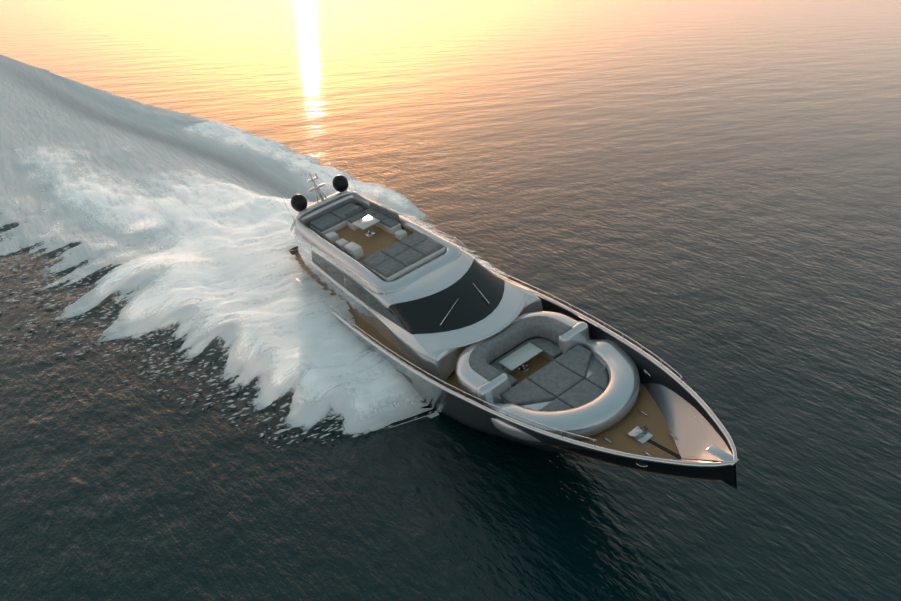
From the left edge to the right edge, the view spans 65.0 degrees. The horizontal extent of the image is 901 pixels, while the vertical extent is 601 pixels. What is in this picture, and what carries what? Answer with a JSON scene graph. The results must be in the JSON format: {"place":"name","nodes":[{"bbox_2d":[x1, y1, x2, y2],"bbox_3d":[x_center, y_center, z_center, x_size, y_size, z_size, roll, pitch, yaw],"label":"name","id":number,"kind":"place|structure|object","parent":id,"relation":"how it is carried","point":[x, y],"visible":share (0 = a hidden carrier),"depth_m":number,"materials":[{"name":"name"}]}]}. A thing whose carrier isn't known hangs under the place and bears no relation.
{"place":"outdoors","nodes":[
{"label":"outdoors","id":0,"kind":"place"},
{"bbox_2d":[0,0,900,600],"bbox_3d":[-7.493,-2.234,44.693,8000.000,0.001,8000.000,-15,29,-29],"label":"sea water","id":1,"kind":"structure","parent":0,"point":[702,198],"depth_m":38.72,"materials":[{"name":"teal liquid"}]},
{"bbox_2d":[0,54,509,435],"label":"wake foam","id":2,"kind":"object","parent":1,"relation":"on","point":[42,108],"visible":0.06,"depth_m":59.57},
{"bbox_2d":[0,182,438,447],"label":"wake droplets","id":3,"kind":"object","parent":2,"relation":"on","point":[184,361],"visible":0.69,"depth_m":34.58,"materials":[{"name":"white liquid"}]},
{"bbox_2d":[288,246,731,461],"bbox_3d":[0.039,1.394,32.788,7.019,4.478,31.000,-30,33,-22],"label":"yacht hull","id":4,"kind":"object","parent":1,"relation":"on","point":[699,436],"visible":0.08,"depth_m":24.16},
{"bbox_2d":[301,202,476,304],"bbox_3d":[-3.593,-2.793,35.445,4.764,0.568,10.878,-30,33,-22],"label":"railing","id":5,"kind":"object","parent":4,"relation":"on","point":[405,216],"visible":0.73,"depth_m":34.07,"materials":[{"name":"silver metal"}]},
{"bbox_2d":[294,234,542,383],"bbox_3d":[-2.525,-1.166,35.156,5.861,2.780,16.900,-30,33,-22],"label":"superstructure","id":6,"kind":"object","parent":4,"relation":"on","point":[408,327],"visible":0.6,"depth_m":30.36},
{"bbox_2d":[310,210,442,279],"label":"yacht flybridge floor","id":7,"kind":"structure","parent":6,"relation":"on","point":[380,239],"depth_m":36.32,"materials":[{"name":"brown wood"}]},
{"bbox_2d":[310,201,445,281],"bbox_3d":[-4.133,-3.427,35.933,3.328,0.920,9.500,-30,33,-22],"label":"yacht flybridge furniture","id":8,"kind":"object","parent":7,"relation":"on","point":[405,254],"visible":0.94,"depth_m":34.68,"materials":[{"name":"grey fabric"}]},
{"bbox_2d":[294,192,461,293],"bbox_3d":[-4.203,-3.383,36.032,4.800,1.020,11.400,-30,33,-22],"label":"flybridge","id":9,"kind":"object","parent":6,"relation":"on","point":[328,248],"visible":0.69,"depth_m":34.55,"materials":[{"name":"white plastic"}]},
{"bbox_2d":[277,148,355,230],"bbox_3d":[-7.873,-5.498,41.352,4.628,6.173,4.200,-30,33,-22],"label":"radar mast","id":10,"kind":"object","parent":9,"relation":"on","point":[299,201],"depth_m":39.43,"materials":[{"name":"white metal"}]},
{"bbox_2d":[293,252,736,488],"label":"deck","id":11,"kind":"structure","parent":4,"relation":"on","point":[626,448],"depth_m":23.62,"materials":[{"name":"brown wood"}]},
{"bbox_2d":[499,342,542,371],"bbox_3d":[2.837,2.439,28.027,1.600,0.630,0.850,-30,33,-22],"label":"table","id":12,"kind":"object","parent":4,"relation":"on","point":[520,357],"visible":0.96,"depth_m":27.87,"materials":[{"name":"white"}]},
{"bbox_2d":[455,311,589,405],"bbox_3d":[2.550,2.092,28.218,5.460,1.260,3.170,-30,33,-22],"label":"sofa","id":13,"kind":"object","parent":4,"relation":"on","point":[481,372],"visible":0.83,"depth_m":27.84,"materials":[{"name":"grey fabric"}]},
{"bbox_2d":[323,263,738,466],"bbox_3d":[2.075,1.451,28.448,6.920,1.827,22.012,-30,33,-22],"label":"yacht hardware","id":14,"kind":"object","parent":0,"point":[642,435],"visible":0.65,"depth_m":23.10,"materials":[{"name":"silver metal"}]},
{"bbox_2d":[501,344,608,410],"bbox_3d":[4.304,3.309,25.934,3.901,0.650,3.100,-30,33,-22],"label":"sun pad","id":15,"kind":"object","parent":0,"point":[575,376],"visible":0.71,"depth_m":25.89,"materials":[{"name":"grey fabric"}]},
{"bbox_2d":[487,339,640,444],"bbox_3d":[4.499,3.319,25.523,6.005,0.977,4.405,-30,33,-22],"label":"sofa surround","id":16,"kind":"object","parent":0,"point":[612,405],"visible":0.9,"depth_m":24.32,"materials":[{"name":"white plastic"}]}
]}

